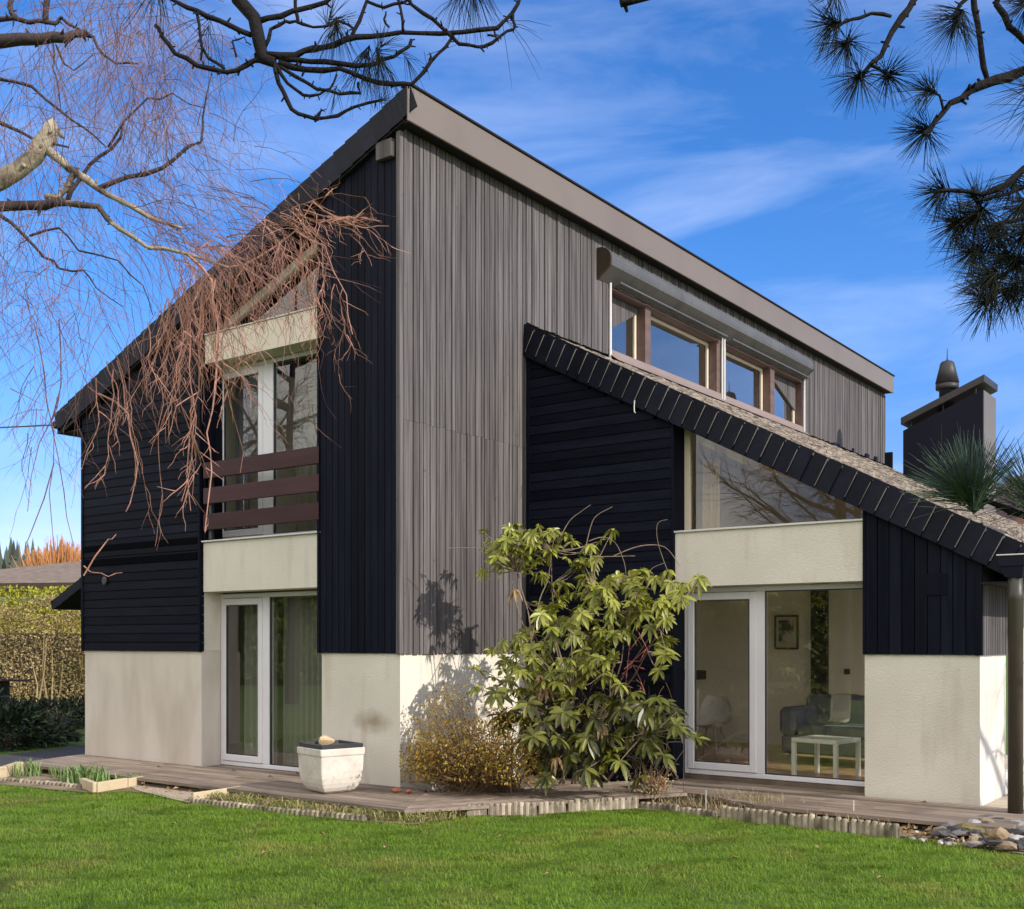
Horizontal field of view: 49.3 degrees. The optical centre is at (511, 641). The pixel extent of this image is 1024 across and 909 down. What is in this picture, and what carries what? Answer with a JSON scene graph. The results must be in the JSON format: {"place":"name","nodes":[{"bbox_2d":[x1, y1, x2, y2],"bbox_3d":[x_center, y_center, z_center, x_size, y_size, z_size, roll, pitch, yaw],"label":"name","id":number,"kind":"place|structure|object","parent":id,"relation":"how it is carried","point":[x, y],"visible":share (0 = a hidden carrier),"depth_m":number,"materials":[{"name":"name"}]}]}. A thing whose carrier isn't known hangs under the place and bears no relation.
{"place":"outdoors","nodes":[
{"label":"outdoors","id":0,"kind":"place"},
{"bbox_2d":[0,679,29,729],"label":"garden table","id":1,"kind":"object","parent":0,"point":[7,683],"visible":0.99,"depth_m":21.32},
{"bbox_2d":[0,561,80,600],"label":"neighbour house","id":2,"kind":"structure","parent":0,"point":[41,577],"depth_m":52.30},
{"bbox_2d":[0,745,84,767],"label":"asphalt path","id":3,"kind":"structure","parent":0,"point":[5,759],"depth_m":16.80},
{"bbox_2d":[23,754,426,812],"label":"timber deck","id":4,"kind":"structure","parent":0,"point":[279,784],"depth_m":12.87,"materials":[{"name":"wood"}]},
{"bbox_2d":[297,740,364,792],"bbox_3d":[-1.935,1.340,11.927,0.536,0.520,0.536,0,0,-39],"label":"stone planter","id":5,"kind":"object","parent":4,"relation":"on","point":[335,766],"visible":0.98,"depth_m":11.75,"materials":[{"name":"white stone"}]},
{"bbox_2d":[318,735,334,744],"bbox_3d":[-1.970,1.054,11.877,0.166,0.113,0.141,0,0,13],"label":"rock","id":6,"kind":"object","parent":5,"relation":"on","point":[324,740],"visible":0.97,"depth_m":11.84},
{"bbox_2d":[391,788,401,792],"bbox_3d":[-1.227,1.580,11.859,0.079,0.056,0.125,0,0,67],"label":"terracotta shard","id":7,"kind":"object","parent":4,"relation":"on","point":[395,790],"visible":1,"depth_m":11.83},
{"bbox_2d":[0,710,1023,908],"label":"lawn","id":8,"kind":"structure","parent":0,"point":[73,744],"depth_m":8.44,"materials":[{"name":"plant"}]},
{"bbox_2d":[0,667,15,732],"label":"laurel shrub","id":9,"kind":"object","parent":8,"relation":"on","point":[1,690],"visible":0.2,"depth_m":18.98,"materials":[{"name":"green plant"}]},
{"bbox_2d":[0,538,72,568],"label":"conifer wood","id":10,"kind":"object","parent":8,"relation":"on","point":[6,560],"visible":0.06,"depth_m":241.65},
{"bbox_2d":[0,584,80,632],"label":"conifer hedge","id":11,"kind":"object","parent":8,"relation":"on","point":[10,603],"visible":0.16,"depth_m":33.13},
{"bbox_2d":[0,594,84,709],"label":"beech hedge","id":12,"kind":"object","parent":8,"relation":"on","point":[51,665],"visible":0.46,"depth_m":27.18,"materials":[{"name":"yellow plant"}]},
{"bbox_2d":[0,694,84,751],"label":"laurel shrub","id":13,"kind":"object","parent":8,"relation":"on","point":[23,729],"visible":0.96,"depth_m":18.01,"materials":[{"name":"green plant"}]},
{"bbox_2d":[3,694,84,729],"bbox_3d":[-9.426,1.403,22.626,3.098,0.788,3.348,0,0,36],"label":"laurel shrub","id":14,"kind":"object","parent":8,"relation":"on","point":[75,709],"visible":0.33,"depth_m":22.21,"materials":[{"name":"green plant"}]},
{"bbox_2d":[8,535,80,567],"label":"willow tree","id":15,"kind":"object","parent":8,"relation":"on","point":[62,553],"visible":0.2,"depth_m":73.55,"materials":[{"name":"plant"}]},
{"bbox_2d":[16,698,81,735],"bbox_3d":[-8.158,1.387,19.527,1.203,0.788,1.134,0,0,-6],"label":"shrub","id":16,"kind":"object","parent":8,"relation":"on","point":[48,714],"visible":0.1,"depth_m":19.59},
{"bbox_2d":[49,732,80,740],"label":"shrub","id":17,"kind":"object","parent":8,"relation":"on","point":[79,733],"visible":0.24,"depth_m":19.43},
{"bbox_2d":[130,784,227,801],"bbox_3d":[-3.776,1.692,12.597,0.594,0.001,1.967,0,0,-42],"label":"gravel patch","id":18,"kind":"object","parent":8,"relation":"on","point":[172,792],"visible":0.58,"depth_m":12.68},
{"bbox_2d":[0,0,408,576],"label":"birch tree","id":19,"kind":"object","parent":8,"relation":"on","point":[44,140],"visible":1,"depth_m":4.97,"materials":[{"name":"brown plant"}]},
{"bbox_2d":[188,797,241,809],"bbox_3d":[-3.093,1.688,11.611,0.777,0.085,0.049,0,0,33],"label":"scalloped edging","id":20,"kind":"object","parent":8,"relation":"on","point":[229,804],"visible":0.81,"depth_m":11.59,"materials":[{"name":"concrete"}]},
{"bbox_2d":[116,0,548,121],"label":"pine tree","id":21,"kind":"object","parent":8,"relation":"on","point":[251,14],"visible":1,"depth_m":3.99,"materials":[{"name":"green plant"}]},
{"bbox_2d":[0,769,1023,853],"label":"planting bed","id":22,"kind":"object","parent":8,"relation":"on","point":[44,776],"visible":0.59,"depth_m":12.64,"materials":[{"name":"soil"}]},
{"bbox_2d":[0,762,22,776],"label":"edging block","id":23,"kind":"structure","parent":22,"relation":"on","point":[4,772],"depth_m":14.08,"materials":[{"name":"concrete"}]},
{"bbox_2d":[2,758,35,776],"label":"daffodil","id":24,"kind":"object","parent":22,"relation":"on","point":[18,771],"visible":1,"depth_m":14.08,"materials":[{"name":"green plant"}]},
{"bbox_2d":[0,777,43,783],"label":"scalloped edging","id":25,"kind":"object","parent":22,"relation":"on","point":[22,780],"visible":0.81,"depth_m":13.45,"materials":[{"name":"concrete"}]},
{"bbox_2d":[25,759,44,776],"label":"daffodil","id":26,"kind":"object","parent":22,"relation":"on","point":[34,771],"visible":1,"depth_m":14.08,"materials":[{"name":"green plant"}]},
{"bbox_2d":[46,763,60,777],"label":"daffodil","id":27,"kind":"object","parent":22,"relation":"on","point":[53,773],"visible":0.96,"depth_m":13.97,"materials":[{"name":"green plant"}]},
{"bbox_2d":[44,780,81,787],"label":"scalloped edging","id":28,"kind":"object","parent":22,"relation":"on","point":[57,783],"visible":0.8,"depth_m":13.10,"materials":[{"name":"concrete"}]},
{"bbox_2d":[56,761,87,781],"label":"daffodil","id":29,"kind":"object","parent":22,"relation":"on","point":[66,774],"visible":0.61,"depth_m":13.54,"materials":[{"name":"green plant"}]},
{"bbox_2d":[68,761,96,783],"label":"daffodil","id":30,"kind":"object","parent":22,"relation":"on","point":[81,774],"visible":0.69,"depth_m":13.36,"materials":[{"name":"green plant"}]},
{"bbox_2d":[80,778,95,793],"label":"edging block","id":31,"kind":"structure","parent":22,"relation":"on","point":[88,784],"depth_m":12.71,"materials":[{"name":"stone"}]},
{"bbox_2d":[85,765,109,781],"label":"daffodil","id":32,"kind":"object","parent":22,"relation":"on","point":[98,776],"visible":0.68,"depth_m":13.29,"materials":[{"name":"green plant"}]},
{"bbox_2d":[96,778,127,793],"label":"edging block","id":33,"kind":"structure","parent":22,"relation":"on","point":[108,785],"depth_m":12.77,"materials":[{"name":"concrete"}]},
{"bbox_2d":[127,776,143,786],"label":"edging block","id":34,"kind":"structure","parent":22,"relation":"on","point":[132,781],"depth_m":13.10,"materials":[{"name":"concrete"}]},
{"bbox_2d":[192,786,239,798],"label":"edging block","id":35,"kind":"structure","parent":22,"relation":"on","point":[202,794],"depth_m":11.97,"materials":[{"name":"concrete"}]},
{"bbox_2d":[241,803,300,815],"bbox_3d":[-2.416,1.688,11.175,0.817,0.085,0.052,0,0,34],"label":"scalloped edging","id":36,"kind":"object","parent":22,"relation":"on","point":[278,809],"visible":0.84,"depth_m":11.13,"materials":[{"name":"concrete"}]},
{"bbox_2d":[300,809,366,821],"bbox_3d":[-1.724,1.685,10.767,0.774,0.091,0.049,0,0,28],"label":"scalloped edging","id":37,"kind":"object","parent":22,"relation":"on","point":[341,816],"visible":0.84,"depth_m":10.74,"materials":[{"name":"concrete"}]},
{"bbox_2d":[206,790,466,822],"bbox_3d":[-1.899,1.642,11.334,3.248,0.116,1.062,0,0,29],"label":"ground cover","id":38,"kind":"object","parent":22,"relation":"on","point":[371,814],"visible":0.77,"depth_m":11.00,"materials":[{"name":"green plant"}]},
{"bbox_2d":[398,683,541,793],"bbox_3d":[-0.414,1.072,12.028,1.567,1.262,1.918,0,0,4],"label":"deciduous shrub","id":39,"kind":"object","parent":22,"relation":"on","point":[444,769],"visible":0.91,"depth_m":11.62,"materials":[{"name":"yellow plant"}]},
{"bbox_2d":[466,803,486,816],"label":"scalloped edging","id":40,"kind":"object","parent":22,"relation":"on","point":[473,812],"visible":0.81,"depth_m":10.90,"materials":[{"name":"concrete"}]},
{"bbox_2d":[488,801,536,816],"bbox_3d":[0.005,1.651,10.950,0.473,0.158,0.049,0,0,0],"label":"scalloped edging","id":41,"kind":"object","parent":22,"relation":"on","point":[526,809],"visible":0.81,"depth_m":10.93,"materials":[{"name":"concrete"}]},
{"bbox_2d":[538,801,565,815],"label":"scalloped edging","id":42,"kind":"object","parent":22,"relation":"on","point":[550,807],"visible":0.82,"depth_m":11.05,"materials":[{"name":"concrete"}]},
{"bbox_2d":[140,782,970,841],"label":"leaf litter","id":43,"kind":"object","parent":22,"relation":"on","point":[920,834],"visible":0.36,"depth_m":9.92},
{"bbox_2d":[457,679,678,792],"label":"undergrowth","id":44,"kind":"object","parent":22,"relation":"on","point":[669,768],"visible":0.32,"depth_m":11.62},
{"bbox_2d":[459,505,711,795],"bbox_3d":[0.801,0.110,11.795,2.725,3.164,2.167,0,0,36],"label":"rhododendron","id":45,"kind":"object","parent":22,"relation":"on","point":[575,742],"visible":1,"depth_m":11.52,"materials":[{"name":"green plant"}]},
{"bbox_2d":[568,797,638,813],"bbox_3d":[0.922,1.651,11.273,0.774,0.157,0.058,0,0,-20],"label":"scalloped edging","id":46,"kind":"object","parent":22,"relation":"on","point":[602,803],"visible":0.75,"depth_m":11.25,"materials":[{"name":"concrete"}]},
{"bbox_2d":[616,764,677,802],"bbox_3d":[1.398,1.511,11.739,0.690,0.473,0.668,0,0,-22],"label":"dry perennial","id":47,"kind":"object","parent":22,"relation":"on","point":[650,788],"visible":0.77,"depth_m":11.71,"materials":[{"name":"plant"}]},
{"bbox_2d":[407,787,894,826],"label":"dry grass","id":48,"kind":"structure","parent":22,"relation":"on","point":[685,802],"depth_m":11.40,"materials":[{"name":"plant"}]},
{"bbox_2d":[638,775,665,789],"bbox_3d":[1.520,1.572,12.188,0.325,0.196,0.295,0,0,-14],"label":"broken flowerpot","id":49,"kind":"object","parent":22,"relation":"on","point":[656,781],"visible":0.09,"depth_m":12.14,"materials":[{"name":"ceramic"}]},
{"bbox_2d":[639,802,679,812],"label":"scalloped edging","id":50,"kind":"object","parent":22,"relation":"on","point":[654,806],"visible":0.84,"depth_m":11.25,"materials":[{"name":"concrete"}]},
{"bbox_2d":[697,787,771,807],"bbox_3d":[2.305,1.610,11.528,0.751,0.180,0.794,0,0,36],"label":"bedding plant","id":51,"kind":"object","parent":22,"relation":"on","point":[719,803],"visible":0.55,"depth_m":11.48,"materials":[{"name":"plant"}]},
{"bbox_2d":[734,790,803,809],"bbox_3d":[2.566,1.598,11.236,0.773,0.204,0.921,0,0,36],"label":"bedding plant","id":52,"kind":"object","parent":22,"relation":"on","point":[755,798],"visible":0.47,"depth_m":11.25,"materials":[{"name":"plant"}]},
{"bbox_2d":[798,811,836,818],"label":"bedding plant","id":53,"kind":"object","parent":22,"relation":"on","point":[829,816],"visible":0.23,"depth_m":10.71,"materials":[{"name":"green plant"}]},
{"bbox_2d":[930,828,952,836],"bbox_3d":[3.678,1.640,9.586,0.144,0.079,0.191,0,0,67],"label":"rock","id":54,"kind":"object","parent":22,"relation":"on","point":[938,832],"visible":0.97,"depth_m":9.54,"materials":[{"name":"grey stone"}]},
{"bbox_2d":[939,822,955,825],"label":"rock","id":55,"kind":"object","parent":22,"relation":"on","point":[947,824],"visible":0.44,"depth_m":9.77,"materials":[{"name":"grey stone"}]},
{"bbox_2d":[941,833,957,837],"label":"rock","id":56,"kind":"object","parent":22,"relation":"on","point":[949,835],"visible":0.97,"depth_m":9.47,"materials":[{"name":"grey stone"}]},
{"bbox_2d":[951,829,968,835],"bbox_3d":[3.843,1.642,9.602,0.156,0.058,0.133,0,0,-29],"label":"rock","id":57,"kind":"object","parent":22,"relation":"on","point":[958,832],"visible":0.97,"depth_m":9.57,"materials":[{"name":"grey stone"}]},
{"bbox_2d":[956,823,984,835],"bbox_3d":[3.975,1.632,9.700,0.273,0.104,0.194,0,0,36],"label":"rock","id":58,"kind":"object","parent":22,"relation":"on","point":[968,826],"visible":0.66,"depth_m":9.65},
{"bbox_2d":[968,829,981,835],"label":"rock","id":59,"kind":"object","parent":22,"relation":"on","point":[974,831],"visible":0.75,"depth_m":9.54,"materials":[{"name":"grey stone"}]},
{"bbox_2d":[969,835,981,840],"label":"rock","id":60,"kind":"object","parent":22,"relation":"on","point":[974,837],"visible":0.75,"depth_m":9.42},
{"bbox_2d":[980,817,993,820],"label":"rock","id":61,"kind":"object","parent":22,"relation":"on","point":[984,819],"visible":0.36,"depth_m":9.99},
{"bbox_2d":[986,839,1007,845],"bbox_3d":[3.955,1.643,9.106,0.187,0.062,0.128,0,0,-32],"label":"rock","id":62,"kind":"object","parent":22,"relation":"on","point":[995,842],"visible":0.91,"depth_m":9.07,"materials":[{"name":"grey stone"}]},
{"bbox_2d":[988,827,1010,839],"bbox_3d":[4.094,1.614,9.363,0.155,0.124,0.157,0,0,-17],"label":"rock","id":63,"kind":"object","parent":22,"relation":"on","point":[1001,833],"visible":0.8,"depth_m":9.32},
{"bbox_2d":[996,841,1016,848],"bbox_3d":[4.005,1.651,9.039,0.161,0.073,0.093,0,0,36],"label":"rock","id":64,"kind":"object","parent":22,"relation":"on","point":[1007,845],"visible":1,"depth_m":9.01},
{"bbox_2d":[1007,828,1023,834],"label":"rock","id":65,"kind":"object","parent":22,"relation":"on","point":[1016,831],"visible":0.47,"depth_m":9.46,"materials":[{"name":"grey stone"}]},
{"bbox_2d":[1009,835,1023,839],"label":"rock","id":66,"kind":"object","parent":22,"relation":"on","point":[1015,837],"visible":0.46,"depth_m":9.27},
{"bbox_2d":[1011,820,1023,828],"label":"rock","id":67,"kind":"object","parent":22,"relation":"on","point":[1021,823],"visible":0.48,"depth_m":9.89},
{"bbox_2d":[1014,840,1023,845],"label":"rock","id":68,"kind":"object","parent":22,"relation":"on","point":[1018,842],"visible":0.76,"depth_m":9.06,"materials":[{"name":"grey stone"}]},
{"bbox_2d":[1017,844,1023,849],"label":"rock","id":69,"kind":"object","parent":22,"relation":"on","point":[1020,846],"visible":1,"depth_m":9.00,"materials":[{"name":"grey stone"}]},
{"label":"rock","id":70,"kind":"object","parent":22,"relation":"on","visible":0},
{"bbox_2d":[967,819,980,822],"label":"rock","id":71,"kind":"object","parent":70,"relation":"on","point":[973,821],"visible":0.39,"depth_m":9.88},
{"bbox_2d":[50,84,1023,813],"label":"house","id":72,"kind":"structure","parent":8,"relation":"on","point":[536,342],"depth_m":13.45,"materials":[{"name":"paint"}]},
{"bbox_2d":[0,424,55,427],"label":"overhead cable","id":73,"kind":"object","parent":72,"relation":"attached to","point":[25,426],"visible":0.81,"depth_m":16.88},
{"bbox_2d":[236,377,248,528],"bbox_3d":[-3.552,-2.340,14.732,0.250,2.320,0.060,0,0,36],"label":"curtain","id":74,"kind":"object","parent":72,"relation":"hanging from","point":[242,420],"visible":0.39,"depth_m":14.74,"materials":[{"name":"grey fabric"}]},
{"bbox_2d":[244,597,277,763],"bbox_3d":[-3.262,0.460,14.494,0.660,2.280,0.070,0,0,36],"label":"curtain","id":75,"kind":"object","parent":72,"relation":"hanging from","point":[250,699],"visible":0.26,"depth_m":14.57,"materials":[{"name":"fabric"}]},
{"bbox_2d":[221,591,316,771],"bbox_3d":[-2.847,0.493,13.881,2.305,2.215,0.094,0,0,36],"label":"glass door","id":76,"kind":"structure","parent":72,"relation":"in","point":[264,759],"depth_m":14.06,"materials":[{"name":"white plastic"}]},
{"bbox_2d":[223,349,316,538],"bbox_3d":[-2.885,-2.415,13.909,2.400,2.250,0.094,0,0,36],"label":"balcony window","id":77,"kind":"structure","parent":72,"relation":"in","point":[267,436],"depth_m":14.02,"materials":[{"name":"white plastic"}]},
{"bbox_2d":[225,243,316,328],"bbox_3d":[-2.869,-4.467,13.919,2.134,1.094,0.070,0,0,36],"label":"gable window","id":78,"kind":"structure","parent":72,"relation":"in","point":[287,275],"depth_m":14.00,"materials":[{"name":"beige glass"}]},
{"bbox_2d":[283,596,321,765],"bbox_3d":[-2.373,0.460,13.888,1.350,2.280,0.070,0,0,36],"label":"curtain","id":79,"kind":"object","parent":72,"relation":"hanging from","point":[302,689],"visible":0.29,"depth_m":14.12,"materials":[{"name":"fabric"}]},
{"bbox_2d":[296,361,316,530],"bbox_3d":[-2.292,-2.340,13.829,1.150,2.320,0.060,0,0,36],"label":"curtain","id":80,"kind":"object","parent":72,"relation":"hanging from","point":[305,438],"visible":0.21,"depth_m":14.02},
{"bbox_2d":[684,670,705,680],"bbox_3d":[2.061,0.510,16.249,0.450,0.140,2.500,0,0,36],"label":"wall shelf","id":81,"kind":"object","parent":72,"relation":"attached to","point":[700,674],"depth_m":16.96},
{"bbox_2d":[608,283,809,434],"bbox_3d":[3.465,-4.525,18.678,0.410,1.190,7.223,0,0,36],"label":"clerestory window","id":82,"kind":"structure","parent":72,"relation":"in","point":[621,306],"depth_m":18.55,"materials":[{"name":"brown wood"}]},
{"bbox_2d":[702,458,719,528],"bbox_3d":[2.346,-1.735,13.170,0.240,0.830,0.057,0,0,36],"label":"curtain","id":83,"kind":"object","parent":72,"relation":"hanging from","point":[710,493],"visible":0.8,"depth_m":13.16,"materials":[{"name":"beige fabric"}]},
{"bbox_2d":[696,695,732,759],"bbox_3d":[2.684,1.155,15.062,0.470,0.838,0.509,0,0,36],"label":"shell chair","id":84,"kind":"object","parent":72,"relation":"on","point":[714,712],"visible":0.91,"depth_m":15.21,"materials":[{"name":"white paint"}]},
{"bbox_2d":[684,429,862,529],"bbox_3d":[2.932,-1.921,12.478,2.216,1.282,0.060,0,0,36],"label":"triangular window","id":85,"kind":"structure","parent":72,"relation":"in","point":[687,434],"depth_m":13.09,"materials":[{"name":"beige glass"}]},
{"bbox_2d":[685,583,864,786],"bbox_3d":[3.004,0.460,12.441,2.376,2.170,0.094,0,0,36],"label":"glass door","id":86,"kind":"structure","parent":72,"relation":"in","point":[756,767],"depth_m":12.60,"materials":[{"name":"white plastic"}]},
{"bbox_2d":[774,615,798,649],"bbox_3d":[4.144,-0.140,16.860,0.380,0.520,0.035,0,0,36],"label":"framed picture","id":87,"kind":"object","parent":72,"relation":"attached to","point":[786,631],"visible":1,"depth_m":16.85},
{"bbox_2d":[811,583,828,693],"bbox_3d":[4.555,0.335,16.524,0.240,2.470,0.100,0,0,36],"label":"window","id":88,"kind":"structure","parent":72,"relation":"in","point":[819,599],"depth_m":16.47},
{"bbox_2d":[780,694,864,761],"bbox_3d":[4.574,1.140,14.183,2.110,0.860,0.960,0,0,40],"label":"sofa","id":89,"kind":"object","parent":72,"relation":"on","point":[811,716],"visible":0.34,"depth_m":14.43,"materials":[{"name":"grey fabric"}]},
{"bbox_2d":[823,693,858,723],"bbox_3d":[4.278,0.877,14.645,0.280,0.370,0.680,0,0,40],"label":"throw blanket","id":90,"kind":"object","parent":89,"relation":"on","point":[840,707],"visible":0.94,"depth_m":14.70,"materials":[{"name":"beige fabric"}]},
{"bbox_2d":[791,735,860,777],"bbox_3d":[3.663,1.345,13.020,0.580,0.450,0.580,0,0,44],"label":"side table","id":91,"kind":"object","parent":72,"relation":"on","point":[834,741],"visible":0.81,"depth_m":12.99,"materials":[{"name":"white paint"}]},
{"bbox_2d":[1006,601,1023,778],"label":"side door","id":92,"kind":"structure","parent":72,"relation":"in","point":[1023,601],"depth_m":12.65,"materials":[{"name":"white glass"}]},
{"bbox_2d":[681,807,717,817],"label":"scalloped edging","id":93,"kind":"object","parent":8,"relation":"on","point":[705,813],"visible":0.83,"depth_m":10.93,"materials":[{"name":"concrete"}]},
{"bbox_2d":[720,805,787,826],"bbox_3d":[2.279,1.651,10.535,0.704,0.159,0.053,0,0,41],"label":"scalloped edging","id":94,"kind":"object","parent":8,"relation":"on","point":[769,817],"visible":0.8,"depth_m":10.51,"materials":[{"name":"concrete"}]},
{"bbox_2d":[789,813,848,833],"bbox_3d":[2.780,1.650,10.119,0.571,0.160,0.052,0,0,41],"label":"scalloped edging","id":95,"kind":"object","parent":8,"relation":"on","point":[810,821],"visible":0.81,"depth_m":10.09,"materials":[{"name":"concrete"}]},
{"bbox_2d":[619,0,1023,526],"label":"pine tree","id":96,"kind":"object","parent":8,"relation":"on","point":[970,493],"visible":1,"depth_m":3.48,"materials":[{"name":"green plant"}]},
{"bbox_2d":[850,819,899,838],"bbox_3d":[3.189,1.653,9.808,0.431,0.154,0.051,0,0,35],"label":"scalloped edging","id":97,"kind":"object","parent":8,"relation":"on","point":[874,828],"visible":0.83,"depth_m":9.79,"materials":[{"name":"concrete"}]},
{"bbox_2d":[967,843,977,847],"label":"rock","id":98,"kind":"object","parent":8,"relation":"on","point":[970,845],"visible":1,"depth_m":9.10,"materials":[{"name":"grey stone"}]},
{"bbox_2d":[968,840,983,846],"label":"rock","id":99,"kind":"object","parent":8,"relation":"on","point":[980,843],"visible":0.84,"depth_m":9.15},
{"bbox_2d":[0,0,1023,557],"label":"sky","id":100,"kind":"structure","parent":0,"point":[707,123],"materials":[{"name":"blue"}]},
{"bbox_2d":[404,779,686,813],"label":"timber deck","id":101,"kind":"structure","parent":0,"point":[430,801],"depth_m":11.60,"materials":[{"name":"wood"}]},
{"bbox_2d":[590,780,599,786],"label":"stone","id":102,"kind":"object","parent":101,"relation":"on","point":[595,784],"visible":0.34,"depth_m":12.29,"materials":[{"name":"stone"}]},
{"bbox_2d":[666,742,683,792],"bbox_3d":[1.721,1.329,11.789,0.190,0.543,0.005,0,0,-9],"label":"wire plant support","id":103,"kind":"object","parent":101,"relation":"on","point":[683,768],"visible":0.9,"depth_m":11.80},
{"bbox_2d":[684,688,698,746],"bbox_3d":[2.201,1.145,16.456,0.430,0.850,1.600,0,0,36],"label":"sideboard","id":104,"kind":"object","parent":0,"point":[697,706],"visible":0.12,"depth_m":16.90,"materials":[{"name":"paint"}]},
{"bbox_2d":[668,778,1023,829],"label":"timber deck","id":105,"kind":"structure","parent":0,"point":[837,803],"depth_m":10.91,"materials":[{"name":"wood"}]},
{"bbox_2d":[984,787,1023,809],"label":"paving","id":106,"kind":"structure","parent":0,"point":[1001,802],"depth_m":11.11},
{"bbox_2d":[996,475,1023,524],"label":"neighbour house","id":107,"kind":"structure","parent":0,"point":[1018,520],"depth_m":36.50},
{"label":"rock","id":108,"kind":"object","parent":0,"visible":0},
{"bbox_2d":[985,828,991,835],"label":"rock","id":109,"kind":"object","parent":108,"relation":"on","point":[987,830],"visible":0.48,"depth_m":9.49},
{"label":"rock","id":110,"kind":"object","parent":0,"visible":0},
{"bbox_2d":[946,825,968,830],"bbox_3d":[3.867,1.625,9.685,0.143,0.058,0.225,0,0,-22],"label":"rock","id":111,"kind":"object","parent":110,"relation":"on","point":[954,827],"visible":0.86,"depth_m":9.65,"materials":[{"name":"grey stone"}]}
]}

